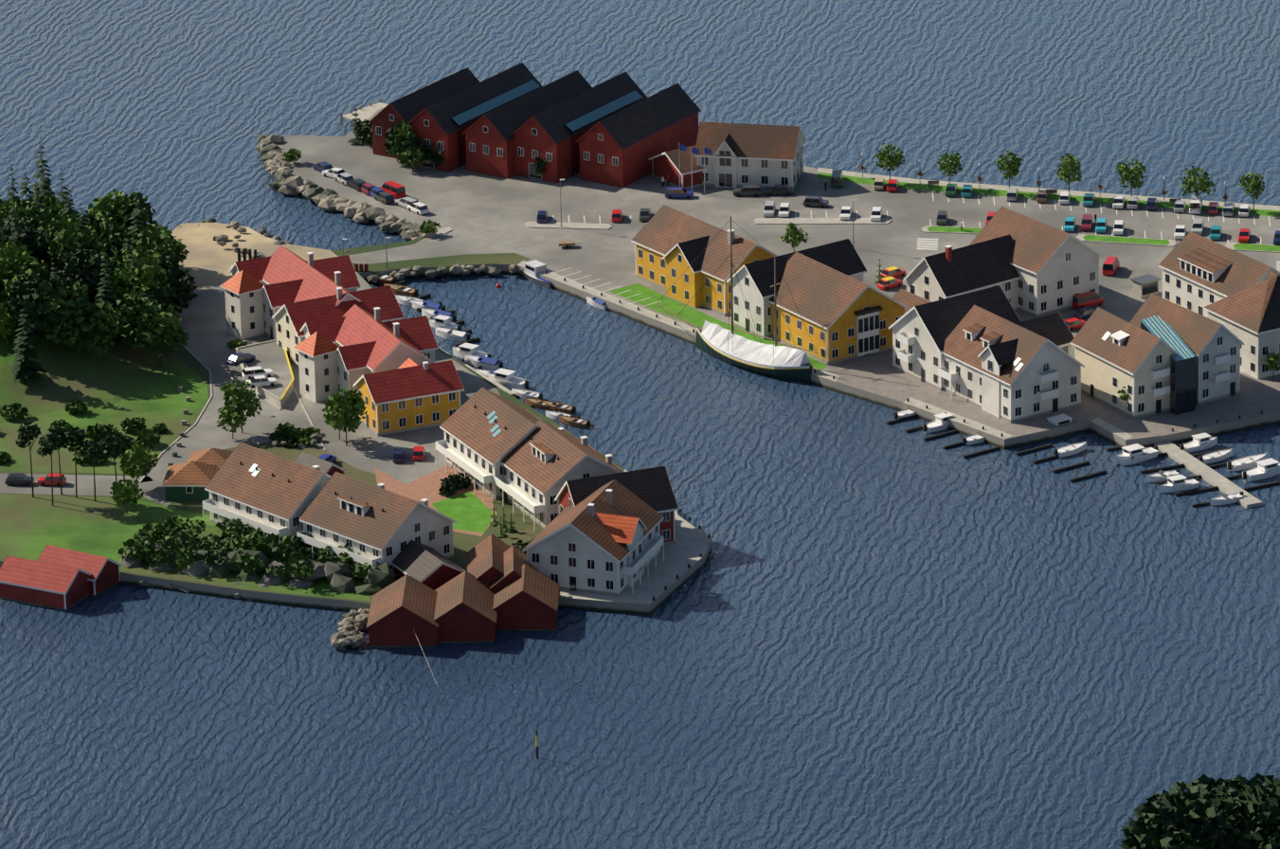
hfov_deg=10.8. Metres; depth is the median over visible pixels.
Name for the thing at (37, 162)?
conifer
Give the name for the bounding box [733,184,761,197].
estate car
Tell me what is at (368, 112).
timber pier
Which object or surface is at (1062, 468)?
quay fingers
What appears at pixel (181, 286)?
hill tree
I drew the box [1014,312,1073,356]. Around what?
building
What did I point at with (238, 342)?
garden shrub
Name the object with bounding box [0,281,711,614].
shore ground
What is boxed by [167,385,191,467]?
road stumps
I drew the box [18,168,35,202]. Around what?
conifer
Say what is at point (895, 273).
hatchback car
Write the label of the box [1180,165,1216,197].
promenade tree
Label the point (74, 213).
hill tree
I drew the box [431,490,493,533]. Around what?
court lawn
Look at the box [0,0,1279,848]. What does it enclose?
sea water
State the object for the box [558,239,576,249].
trailer
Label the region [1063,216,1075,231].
hatchback car
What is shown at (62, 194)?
conifer
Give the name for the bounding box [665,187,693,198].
estate car
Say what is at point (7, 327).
hill tree
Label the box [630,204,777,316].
building
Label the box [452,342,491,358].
boat
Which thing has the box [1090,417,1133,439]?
quay steps
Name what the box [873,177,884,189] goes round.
hatchback car
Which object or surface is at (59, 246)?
hill tree
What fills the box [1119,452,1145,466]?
boat
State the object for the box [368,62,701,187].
red warehouse
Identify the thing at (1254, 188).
promenade tree
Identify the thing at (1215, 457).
boat
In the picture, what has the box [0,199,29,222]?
hill tree
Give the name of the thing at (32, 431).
pine
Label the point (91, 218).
hill tree
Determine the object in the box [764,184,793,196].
sedan car
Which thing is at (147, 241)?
hill tree
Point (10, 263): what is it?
hill tree
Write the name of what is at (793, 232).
tree
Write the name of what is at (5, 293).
hill tree
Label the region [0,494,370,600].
grass
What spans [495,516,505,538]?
thuja
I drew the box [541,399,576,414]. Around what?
boat
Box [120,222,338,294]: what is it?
beach sand
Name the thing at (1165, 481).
marina fingers
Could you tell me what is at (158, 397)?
meadow grass
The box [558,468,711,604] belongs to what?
quay
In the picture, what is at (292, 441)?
garden shrub
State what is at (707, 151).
flagpole
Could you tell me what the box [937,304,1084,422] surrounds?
building
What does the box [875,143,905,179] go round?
promenade tree
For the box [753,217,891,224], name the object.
island row
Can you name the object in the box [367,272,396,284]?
boat
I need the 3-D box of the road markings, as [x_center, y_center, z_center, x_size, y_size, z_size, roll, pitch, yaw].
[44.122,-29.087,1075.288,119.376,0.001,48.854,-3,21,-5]
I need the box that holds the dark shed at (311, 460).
[293,450,348,476]
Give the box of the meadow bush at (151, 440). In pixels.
[134,429,161,448]
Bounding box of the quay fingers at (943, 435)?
[886,414,1000,458]
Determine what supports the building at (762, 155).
on the quay ground at (478, 213)
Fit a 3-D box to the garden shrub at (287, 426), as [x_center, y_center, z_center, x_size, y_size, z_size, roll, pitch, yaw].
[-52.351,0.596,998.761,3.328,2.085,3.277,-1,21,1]
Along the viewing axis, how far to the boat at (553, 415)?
1007.12 m
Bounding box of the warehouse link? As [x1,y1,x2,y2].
[649,144,706,189]
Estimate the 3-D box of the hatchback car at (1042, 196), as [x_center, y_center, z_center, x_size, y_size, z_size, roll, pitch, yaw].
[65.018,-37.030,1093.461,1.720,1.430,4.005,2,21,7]
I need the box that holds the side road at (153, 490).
[0,471,171,505]
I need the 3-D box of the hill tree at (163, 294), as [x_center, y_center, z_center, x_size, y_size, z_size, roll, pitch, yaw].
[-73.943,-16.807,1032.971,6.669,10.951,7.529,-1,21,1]
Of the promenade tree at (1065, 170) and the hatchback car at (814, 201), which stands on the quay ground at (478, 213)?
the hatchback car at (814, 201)
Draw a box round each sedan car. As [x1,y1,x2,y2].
[225,352,255,366]
[245,375,277,388]
[322,167,345,178]
[639,208,650,220]
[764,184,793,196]
[839,206,852,219]
[944,183,957,196]
[1073,306,1096,320]
[1082,193,1095,206]
[1112,195,1125,208]
[1173,225,1186,238]
[1238,228,1250,242]
[1273,230,1279,244]
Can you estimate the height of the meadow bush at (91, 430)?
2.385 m
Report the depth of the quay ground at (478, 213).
1083.64 m
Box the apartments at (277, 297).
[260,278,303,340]
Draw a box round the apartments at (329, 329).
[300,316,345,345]
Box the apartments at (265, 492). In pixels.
[202,441,330,544]
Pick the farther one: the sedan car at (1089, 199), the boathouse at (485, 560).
the sedan car at (1089, 199)
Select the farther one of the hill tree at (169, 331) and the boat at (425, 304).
the boat at (425, 304)
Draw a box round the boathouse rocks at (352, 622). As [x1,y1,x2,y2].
[330,608,369,649]
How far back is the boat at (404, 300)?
1056.19 m
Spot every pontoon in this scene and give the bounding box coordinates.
[440,348,515,396]
[1153,440,1261,508]
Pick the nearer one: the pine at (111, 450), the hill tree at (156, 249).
the pine at (111, 450)
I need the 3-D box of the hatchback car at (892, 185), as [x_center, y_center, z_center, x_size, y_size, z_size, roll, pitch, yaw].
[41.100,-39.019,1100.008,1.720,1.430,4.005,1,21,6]
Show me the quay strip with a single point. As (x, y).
(659, 317)
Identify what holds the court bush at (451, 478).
on the court paving at (427, 486)
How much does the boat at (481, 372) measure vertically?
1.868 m
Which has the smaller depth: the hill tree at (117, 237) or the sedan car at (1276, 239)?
the hill tree at (117, 237)
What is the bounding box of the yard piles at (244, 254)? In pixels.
[236,247,256,261]
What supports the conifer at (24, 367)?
on the hill terrain at (117, 371)
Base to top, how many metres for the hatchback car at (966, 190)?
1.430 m
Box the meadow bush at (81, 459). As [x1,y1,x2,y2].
[72,450,90,464]
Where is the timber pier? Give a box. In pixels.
[340,98,387,125]
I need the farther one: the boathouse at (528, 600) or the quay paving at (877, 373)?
the quay paving at (877, 373)
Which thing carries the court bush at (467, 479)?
on the court paving at (427, 486)
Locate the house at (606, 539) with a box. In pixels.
[522,466,678,595]
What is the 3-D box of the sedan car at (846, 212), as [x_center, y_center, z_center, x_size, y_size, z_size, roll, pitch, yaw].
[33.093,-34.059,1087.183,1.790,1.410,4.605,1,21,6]
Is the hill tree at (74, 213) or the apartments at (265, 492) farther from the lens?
the hill tree at (74, 213)
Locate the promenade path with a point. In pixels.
(1020, 189)
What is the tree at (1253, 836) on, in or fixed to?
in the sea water
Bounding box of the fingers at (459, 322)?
[393,280,480,346]
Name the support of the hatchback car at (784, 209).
on the quay ground at (478, 213)
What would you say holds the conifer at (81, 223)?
on the hill terrain at (117, 371)
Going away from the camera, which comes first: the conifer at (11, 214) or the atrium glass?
the atrium glass
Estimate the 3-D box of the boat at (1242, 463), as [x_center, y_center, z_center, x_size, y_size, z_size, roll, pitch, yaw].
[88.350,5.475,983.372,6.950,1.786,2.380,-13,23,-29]
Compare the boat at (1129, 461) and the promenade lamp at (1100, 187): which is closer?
the boat at (1129, 461)
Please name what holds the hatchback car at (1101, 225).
on the quay ground at (478, 213)
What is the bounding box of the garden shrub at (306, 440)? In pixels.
[296,434,312,446]
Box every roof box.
[882,276,895,281]
[884,266,899,270]
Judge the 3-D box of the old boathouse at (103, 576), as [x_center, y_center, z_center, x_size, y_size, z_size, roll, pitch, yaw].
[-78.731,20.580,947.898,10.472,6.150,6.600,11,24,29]
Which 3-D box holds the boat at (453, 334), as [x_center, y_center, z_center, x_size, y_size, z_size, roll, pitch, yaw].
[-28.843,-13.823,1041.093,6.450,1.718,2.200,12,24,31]
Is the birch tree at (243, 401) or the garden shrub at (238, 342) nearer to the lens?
the birch tree at (243, 401)
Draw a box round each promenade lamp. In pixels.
[860,152,865,177]
[975,162,982,180]
[1036,167,1042,190]
[1096,172,1103,190]
[1161,177,1167,201]
[1223,180,1228,199]
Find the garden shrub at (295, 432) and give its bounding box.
[288,427,309,438]
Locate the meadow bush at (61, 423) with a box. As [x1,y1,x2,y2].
[47,418,73,430]
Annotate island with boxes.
[921,225,982,234]
[1075,234,1176,246]
[1225,242,1279,252]
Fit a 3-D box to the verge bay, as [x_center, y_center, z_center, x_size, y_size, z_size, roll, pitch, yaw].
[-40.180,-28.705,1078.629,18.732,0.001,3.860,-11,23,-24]
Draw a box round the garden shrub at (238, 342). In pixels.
[226,338,247,348]
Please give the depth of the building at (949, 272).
1039.09 m
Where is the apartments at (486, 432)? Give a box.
[434,387,564,501]
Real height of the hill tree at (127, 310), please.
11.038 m
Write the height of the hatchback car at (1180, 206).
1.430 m
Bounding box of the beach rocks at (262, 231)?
[173,217,302,246]
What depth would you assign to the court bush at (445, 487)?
973.69 m
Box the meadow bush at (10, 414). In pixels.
[0,402,28,420]
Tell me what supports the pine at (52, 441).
on the grass at (31, 528)
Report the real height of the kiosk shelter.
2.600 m
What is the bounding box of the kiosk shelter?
[1130,273,1160,298]
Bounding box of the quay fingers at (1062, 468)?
[1015,443,1106,482]
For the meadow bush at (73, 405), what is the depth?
1007.85 m
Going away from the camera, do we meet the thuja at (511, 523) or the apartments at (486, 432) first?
the thuja at (511, 523)
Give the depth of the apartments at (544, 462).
963.39 m
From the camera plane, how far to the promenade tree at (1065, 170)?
1092.23 m
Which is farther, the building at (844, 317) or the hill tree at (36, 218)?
the hill tree at (36, 218)
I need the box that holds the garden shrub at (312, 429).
[301,425,320,435]
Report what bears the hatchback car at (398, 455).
on the yard road at (366, 448)
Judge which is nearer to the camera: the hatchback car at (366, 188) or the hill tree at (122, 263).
the hill tree at (122, 263)
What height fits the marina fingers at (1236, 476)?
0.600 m
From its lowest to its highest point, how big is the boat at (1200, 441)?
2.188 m
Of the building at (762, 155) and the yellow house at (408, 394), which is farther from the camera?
the building at (762, 155)
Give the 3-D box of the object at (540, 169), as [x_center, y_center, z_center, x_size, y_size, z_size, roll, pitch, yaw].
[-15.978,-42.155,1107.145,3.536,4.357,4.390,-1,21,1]
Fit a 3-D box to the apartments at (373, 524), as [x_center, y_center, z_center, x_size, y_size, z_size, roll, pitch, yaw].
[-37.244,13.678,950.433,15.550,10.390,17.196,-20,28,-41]
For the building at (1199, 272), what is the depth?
1037.37 m
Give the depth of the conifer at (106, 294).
1027.07 m
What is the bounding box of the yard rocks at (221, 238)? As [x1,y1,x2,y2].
[212,220,265,258]
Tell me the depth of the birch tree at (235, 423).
995.67 m
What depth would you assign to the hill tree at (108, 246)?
1044.87 m
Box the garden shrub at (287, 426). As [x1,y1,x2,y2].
[274,421,295,433]
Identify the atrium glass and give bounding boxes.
[1140,315,1196,414]
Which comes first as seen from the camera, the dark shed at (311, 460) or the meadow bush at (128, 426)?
the dark shed at (311, 460)
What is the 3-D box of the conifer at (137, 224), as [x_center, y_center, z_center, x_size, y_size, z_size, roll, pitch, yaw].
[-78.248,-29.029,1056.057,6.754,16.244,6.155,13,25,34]
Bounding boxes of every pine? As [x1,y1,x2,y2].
[15,421,41,497]
[36,431,63,505]
[46,427,68,494]
[62,426,89,497]
[80,437,106,501]
[101,433,126,500]
[109,432,134,483]
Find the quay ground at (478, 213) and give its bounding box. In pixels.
[275,107,1279,449]
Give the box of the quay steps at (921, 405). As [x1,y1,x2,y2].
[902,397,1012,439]
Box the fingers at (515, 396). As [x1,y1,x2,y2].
[461,358,580,424]
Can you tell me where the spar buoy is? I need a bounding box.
[536,729,539,757]
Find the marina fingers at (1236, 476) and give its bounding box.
[1173,435,1279,490]
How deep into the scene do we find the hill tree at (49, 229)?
1043.35 m
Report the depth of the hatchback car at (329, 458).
985.89 m
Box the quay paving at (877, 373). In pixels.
[827,349,1279,439]
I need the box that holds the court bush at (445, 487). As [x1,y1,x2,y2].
[438,481,457,496]
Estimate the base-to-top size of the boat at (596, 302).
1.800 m
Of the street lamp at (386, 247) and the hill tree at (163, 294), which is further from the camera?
the street lamp at (386, 247)
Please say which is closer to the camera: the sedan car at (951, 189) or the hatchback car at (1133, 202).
the hatchback car at (1133, 202)
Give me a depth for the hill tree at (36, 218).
1050.68 m
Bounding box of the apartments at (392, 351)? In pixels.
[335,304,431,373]
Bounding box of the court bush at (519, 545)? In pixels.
[509,539,528,549]
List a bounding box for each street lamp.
[385,236,390,268]
[559,179,564,226]
[852,199,857,245]
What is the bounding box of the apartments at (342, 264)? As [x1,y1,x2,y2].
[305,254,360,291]
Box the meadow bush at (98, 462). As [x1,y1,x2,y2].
[88,454,108,465]
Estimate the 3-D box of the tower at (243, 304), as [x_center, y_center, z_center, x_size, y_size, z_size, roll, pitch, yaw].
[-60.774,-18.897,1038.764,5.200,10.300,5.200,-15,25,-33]
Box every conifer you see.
[2,199,20,225]
[6,163,20,202]
[6,304,47,383]
[8,198,24,254]
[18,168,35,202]
[31,137,56,209]
[31,181,47,213]
[36,160,54,206]
[40,257,58,335]
[54,168,75,209]
[59,185,74,216]
[76,203,90,230]
[95,249,124,342]
[121,229,133,257]
[121,244,141,334]
[126,188,145,240]
[347,105,365,144]
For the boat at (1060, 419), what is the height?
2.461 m
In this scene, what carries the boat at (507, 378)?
on the sea water
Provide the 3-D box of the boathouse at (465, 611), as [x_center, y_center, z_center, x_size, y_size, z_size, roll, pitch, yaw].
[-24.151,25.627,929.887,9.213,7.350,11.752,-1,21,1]
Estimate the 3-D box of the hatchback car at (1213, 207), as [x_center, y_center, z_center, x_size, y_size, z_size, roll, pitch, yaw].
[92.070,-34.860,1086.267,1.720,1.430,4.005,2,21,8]
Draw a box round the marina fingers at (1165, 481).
[1106,445,1218,507]
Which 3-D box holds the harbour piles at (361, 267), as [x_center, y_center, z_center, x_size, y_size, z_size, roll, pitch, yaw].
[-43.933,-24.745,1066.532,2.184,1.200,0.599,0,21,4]
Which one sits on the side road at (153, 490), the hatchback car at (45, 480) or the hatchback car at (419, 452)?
the hatchback car at (45, 480)
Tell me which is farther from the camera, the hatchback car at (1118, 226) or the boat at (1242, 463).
the hatchback car at (1118, 226)
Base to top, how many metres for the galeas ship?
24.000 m
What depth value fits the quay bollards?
1016.46 m
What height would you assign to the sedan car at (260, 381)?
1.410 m
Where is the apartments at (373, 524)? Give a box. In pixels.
[296,471,457,574]
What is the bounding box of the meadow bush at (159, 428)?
[151,422,168,433]
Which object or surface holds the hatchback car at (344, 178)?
on the quay ground at (478, 213)
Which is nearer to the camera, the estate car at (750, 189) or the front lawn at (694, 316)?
the front lawn at (694, 316)
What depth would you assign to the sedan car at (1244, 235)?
1072.27 m
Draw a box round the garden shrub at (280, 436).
[268,431,288,441]
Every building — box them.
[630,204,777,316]
[693,121,806,189]
[726,238,866,339]
[768,252,909,364]
[888,285,1021,390]
[891,288,931,312]
[902,234,1020,310]
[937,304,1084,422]
[969,206,1102,317]
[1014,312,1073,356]
[1070,306,1178,418]
[1129,293,1243,404]
[1158,231,1279,317]
[1203,271,1279,378]
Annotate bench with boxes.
[927,180,938,186]
[1045,189,1057,193]
[1169,198,1180,202]
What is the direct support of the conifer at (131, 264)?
on the hill terrain at (117, 371)
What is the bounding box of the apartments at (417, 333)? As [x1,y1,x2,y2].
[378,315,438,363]
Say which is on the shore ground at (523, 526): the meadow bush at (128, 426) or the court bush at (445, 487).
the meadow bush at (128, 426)
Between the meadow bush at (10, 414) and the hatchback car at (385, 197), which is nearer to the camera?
the meadow bush at (10, 414)
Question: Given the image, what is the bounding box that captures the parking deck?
[235,339,294,408]
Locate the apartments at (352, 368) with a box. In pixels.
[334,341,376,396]
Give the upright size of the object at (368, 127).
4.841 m
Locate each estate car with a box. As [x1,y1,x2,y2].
[241,365,273,379]
[395,197,418,208]
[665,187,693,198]
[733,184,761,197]
[762,200,775,216]
[1006,187,1018,200]
[1080,214,1093,230]
[1190,217,1203,234]
[1222,202,1234,216]
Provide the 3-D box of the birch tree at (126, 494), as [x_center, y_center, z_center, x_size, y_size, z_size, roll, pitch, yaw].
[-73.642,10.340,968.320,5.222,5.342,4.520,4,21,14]
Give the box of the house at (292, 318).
[271,285,404,367]
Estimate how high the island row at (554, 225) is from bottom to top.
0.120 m
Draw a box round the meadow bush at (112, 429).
[94,423,119,437]
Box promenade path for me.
[817,167,1279,210]
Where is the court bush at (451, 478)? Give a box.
[439,473,464,489]
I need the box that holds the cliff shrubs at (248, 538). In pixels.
[116,513,378,583]
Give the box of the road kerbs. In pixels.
[139,345,325,482]
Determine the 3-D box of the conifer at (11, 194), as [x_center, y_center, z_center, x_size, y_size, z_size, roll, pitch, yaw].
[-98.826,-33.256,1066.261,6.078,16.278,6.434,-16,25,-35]
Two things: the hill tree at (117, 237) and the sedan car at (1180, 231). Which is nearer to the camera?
the hill tree at (117, 237)
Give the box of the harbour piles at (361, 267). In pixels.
[354,263,368,271]
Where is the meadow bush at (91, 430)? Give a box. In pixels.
[85,422,110,439]
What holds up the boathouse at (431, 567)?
on the shore ground at (523, 526)
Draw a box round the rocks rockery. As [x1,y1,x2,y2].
[270,432,322,448]
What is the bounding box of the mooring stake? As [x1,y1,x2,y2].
[413,629,439,703]
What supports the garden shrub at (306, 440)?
on the shore ground at (523, 526)
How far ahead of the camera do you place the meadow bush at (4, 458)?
989.54 m
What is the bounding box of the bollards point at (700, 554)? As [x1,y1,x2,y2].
[652,508,710,600]
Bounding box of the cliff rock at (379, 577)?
[119,542,396,609]
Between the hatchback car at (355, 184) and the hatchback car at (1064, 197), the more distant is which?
the hatchback car at (355, 184)
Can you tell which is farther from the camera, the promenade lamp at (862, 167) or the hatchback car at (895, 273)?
the promenade lamp at (862, 167)
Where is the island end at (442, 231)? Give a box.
[436,226,452,235]
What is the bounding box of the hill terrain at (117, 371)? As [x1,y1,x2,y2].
[0,267,177,423]
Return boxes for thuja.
[488,501,500,525]
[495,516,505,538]
[501,507,509,532]
[507,514,517,532]
[874,259,883,284]
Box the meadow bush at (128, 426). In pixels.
[120,416,146,433]
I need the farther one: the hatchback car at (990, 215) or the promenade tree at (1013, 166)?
the promenade tree at (1013, 166)
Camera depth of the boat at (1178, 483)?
974.23 m
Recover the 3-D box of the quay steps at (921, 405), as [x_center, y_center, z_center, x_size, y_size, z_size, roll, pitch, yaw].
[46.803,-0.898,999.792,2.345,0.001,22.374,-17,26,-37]
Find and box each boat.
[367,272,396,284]
[383,283,418,297]
[395,294,424,306]
[410,299,445,310]
[421,307,456,323]
[429,314,461,331]
[434,326,470,342]
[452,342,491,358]
[464,354,503,370]
[475,368,495,378]
[486,367,529,389]
[511,388,542,399]
[521,259,552,288]
[524,396,555,410]
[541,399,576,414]
[545,410,574,420]
[558,414,590,428]
[586,296,606,309]
[893,406,915,418]
[922,412,954,432]
[962,432,984,445]
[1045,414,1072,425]
[1053,441,1086,457]
[1115,443,1158,465]
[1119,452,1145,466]
[1146,468,1180,482]
[1159,474,1199,492]
[1179,432,1217,452]
[1198,448,1232,464]
[1210,491,1243,505]
[1226,452,1267,471]
[1242,457,1279,482]
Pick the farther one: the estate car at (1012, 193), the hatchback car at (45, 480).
the estate car at (1012, 193)
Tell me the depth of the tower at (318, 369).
1010.58 m
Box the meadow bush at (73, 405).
[64,397,89,415]
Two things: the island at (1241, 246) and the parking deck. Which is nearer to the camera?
the parking deck
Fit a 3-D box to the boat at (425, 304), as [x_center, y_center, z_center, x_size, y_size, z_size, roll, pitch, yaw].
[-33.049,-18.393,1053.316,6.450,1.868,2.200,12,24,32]
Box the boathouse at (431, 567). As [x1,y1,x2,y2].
[391,540,464,590]
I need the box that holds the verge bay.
[330,236,424,256]
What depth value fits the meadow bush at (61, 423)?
1000.54 m
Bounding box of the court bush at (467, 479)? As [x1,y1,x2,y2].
[452,472,471,488]
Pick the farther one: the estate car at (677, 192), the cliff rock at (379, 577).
the estate car at (677, 192)
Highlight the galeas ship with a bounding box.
[655,216,818,383]
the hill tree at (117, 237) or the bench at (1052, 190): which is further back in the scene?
the bench at (1052, 190)
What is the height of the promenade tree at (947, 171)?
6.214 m
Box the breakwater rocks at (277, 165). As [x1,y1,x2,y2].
[253,133,436,240]
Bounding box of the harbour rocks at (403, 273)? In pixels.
[366,263,520,283]
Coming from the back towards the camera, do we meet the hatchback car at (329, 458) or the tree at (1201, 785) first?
the hatchback car at (329, 458)
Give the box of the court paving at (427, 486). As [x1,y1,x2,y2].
[374,465,497,536]
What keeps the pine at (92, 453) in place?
on the grass at (31, 528)
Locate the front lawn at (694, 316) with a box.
[609,283,827,369]
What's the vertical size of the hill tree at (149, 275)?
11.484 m
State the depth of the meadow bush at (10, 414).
1006.18 m
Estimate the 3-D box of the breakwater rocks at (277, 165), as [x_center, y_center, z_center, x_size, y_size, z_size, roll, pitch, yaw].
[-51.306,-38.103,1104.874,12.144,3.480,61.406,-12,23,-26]
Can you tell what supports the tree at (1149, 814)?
in the sea water
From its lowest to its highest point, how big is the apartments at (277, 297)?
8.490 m
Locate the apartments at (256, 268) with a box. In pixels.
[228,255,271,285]
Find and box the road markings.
[548,192,1279,306]
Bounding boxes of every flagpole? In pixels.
[678,143,686,187]
[691,146,699,190]
[703,146,711,193]
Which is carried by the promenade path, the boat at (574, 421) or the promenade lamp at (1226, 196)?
the promenade lamp at (1226, 196)
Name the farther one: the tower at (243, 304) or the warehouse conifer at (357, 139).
the warehouse conifer at (357, 139)
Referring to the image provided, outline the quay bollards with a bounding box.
[545,270,1262,436]
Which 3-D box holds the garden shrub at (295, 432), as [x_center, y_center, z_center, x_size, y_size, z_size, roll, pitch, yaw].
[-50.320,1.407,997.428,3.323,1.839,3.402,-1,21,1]
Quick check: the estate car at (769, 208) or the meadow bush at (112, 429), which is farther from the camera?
the estate car at (769, 208)
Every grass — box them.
[0,349,208,473]
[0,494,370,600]
[817,172,1279,216]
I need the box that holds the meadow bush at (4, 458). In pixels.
[0,450,11,464]
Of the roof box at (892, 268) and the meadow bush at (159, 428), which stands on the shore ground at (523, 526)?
the meadow bush at (159, 428)
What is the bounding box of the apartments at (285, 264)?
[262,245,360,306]
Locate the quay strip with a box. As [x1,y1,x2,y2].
[517,260,839,381]
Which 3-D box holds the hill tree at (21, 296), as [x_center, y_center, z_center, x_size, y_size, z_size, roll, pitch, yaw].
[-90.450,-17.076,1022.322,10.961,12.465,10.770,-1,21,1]
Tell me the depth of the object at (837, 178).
1100.67 m
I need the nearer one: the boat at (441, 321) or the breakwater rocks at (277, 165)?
the boat at (441, 321)
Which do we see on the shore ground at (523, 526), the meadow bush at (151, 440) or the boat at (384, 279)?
the meadow bush at (151, 440)
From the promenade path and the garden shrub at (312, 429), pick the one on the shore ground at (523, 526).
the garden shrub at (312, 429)
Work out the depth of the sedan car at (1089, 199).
1090.07 m
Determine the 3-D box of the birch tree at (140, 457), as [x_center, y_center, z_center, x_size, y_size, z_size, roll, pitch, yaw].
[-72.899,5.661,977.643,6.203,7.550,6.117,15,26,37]
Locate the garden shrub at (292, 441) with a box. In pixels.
[283,436,300,448]
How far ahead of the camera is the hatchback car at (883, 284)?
1053.99 m
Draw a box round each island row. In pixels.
[524,221,611,229]
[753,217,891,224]
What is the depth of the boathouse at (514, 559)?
934.73 m
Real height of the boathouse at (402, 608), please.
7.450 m
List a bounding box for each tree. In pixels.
[0,196,28,210]
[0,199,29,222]
[0,203,55,227]
[0,216,52,263]
[0,234,26,251]
[0,241,48,297]
[0,262,54,277]
[0,276,15,317]
[0,297,29,342]
[4,270,74,350]
[5,268,37,324]
[6,246,28,274]
[17,211,57,231]
[20,195,70,214]
[30,276,90,350]
[36,214,84,272]
[39,210,100,235]
[44,225,107,277]
[48,218,106,263]
[52,298,126,359]
[54,247,111,306]
[66,307,92,354]
[83,251,122,286]
[84,188,147,234]
[88,214,112,238]
[88,234,115,255]
[93,220,136,255]
[97,270,136,308]
[99,266,164,339]
[104,244,162,267]
[108,194,149,231]
[108,248,126,262]
[108,261,158,290]
[109,479,144,514]
[115,290,162,360]
[117,194,160,233]
[118,441,159,479]
[120,223,189,267]
[121,227,177,268]
[127,264,172,302]
[132,302,189,366]
[136,233,180,268]
[136,247,155,259]
[136,279,177,335]
[147,254,192,285]
[163,266,198,313]
[216,405,246,438]
[217,379,262,432]
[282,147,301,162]
[321,404,352,439]
[324,387,367,445]
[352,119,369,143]
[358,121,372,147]
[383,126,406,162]
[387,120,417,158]
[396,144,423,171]
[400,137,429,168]
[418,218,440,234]
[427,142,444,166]
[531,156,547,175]
[780,222,810,252]
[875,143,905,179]
[936,150,962,183]
[995,149,1023,187]
[1055,153,1081,192]
[1116,158,1146,196]
[1117,386,1128,403]
[1117,793,1238,848]
[1142,774,1279,848]
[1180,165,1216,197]
[1207,773,1279,847]
[1224,790,1279,848]
[1238,170,1265,211]
[1265,351,1279,379]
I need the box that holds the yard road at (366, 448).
[143,256,500,484]
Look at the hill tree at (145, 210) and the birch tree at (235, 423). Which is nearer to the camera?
the birch tree at (235, 423)
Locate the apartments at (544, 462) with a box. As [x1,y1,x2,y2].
[491,418,624,530]
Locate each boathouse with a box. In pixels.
[0,555,91,610]
[36,544,122,596]
[366,574,439,647]
[391,540,464,590]
[433,570,497,643]
[466,533,509,586]
[489,544,537,592]
[492,563,558,630]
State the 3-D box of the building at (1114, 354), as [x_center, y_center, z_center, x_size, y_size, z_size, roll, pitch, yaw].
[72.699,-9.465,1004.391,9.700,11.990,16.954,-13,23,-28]
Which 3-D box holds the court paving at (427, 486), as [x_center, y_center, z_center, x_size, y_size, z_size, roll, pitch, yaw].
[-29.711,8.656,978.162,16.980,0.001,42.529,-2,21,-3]
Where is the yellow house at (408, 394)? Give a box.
[353,357,464,435]
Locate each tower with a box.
[219,270,264,339]
[293,331,338,402]
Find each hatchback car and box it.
[4,472,34,486]
[37,473,66,486]
[312,161,332,172]
[318,453,336,463]
[334,172,353,184]
[347,178,366,191]
[360,182,375,195]
[369,186,384,197]
[373,191,394,203]
[392,448,404,462]
[407,201,429,215]
[413,446,425,460]
[536,210,547,222]
[611,209,622,221]
[778,202,790,216]
[802,196,829,207]
[870,206,882,220]
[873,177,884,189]
[877,278,902,289]
[881,268,905,277]
[886,179,899,191]
[936,210,947,225]
[961,184,973,197]
[985,212,996,225]
[1036,190,1047,202]
[1059,191,1070,203]
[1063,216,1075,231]
[1063,317,1086,330]
[1095,217,1106,232]
[1112,219,1124,234]
[1127,196,1138,208]
[1145,198,1157,210]
[1173,199,1186,212]
[1207,201,1219,214]
[1209,225,1221,239]
[1238,203,1250,216]
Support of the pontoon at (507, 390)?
on the sea water
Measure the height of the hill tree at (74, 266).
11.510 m
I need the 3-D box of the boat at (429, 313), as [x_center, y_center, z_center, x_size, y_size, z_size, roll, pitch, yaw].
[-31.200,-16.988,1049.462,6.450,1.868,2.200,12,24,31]
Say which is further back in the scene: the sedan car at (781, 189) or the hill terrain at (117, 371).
the sedan car at (781, 189)

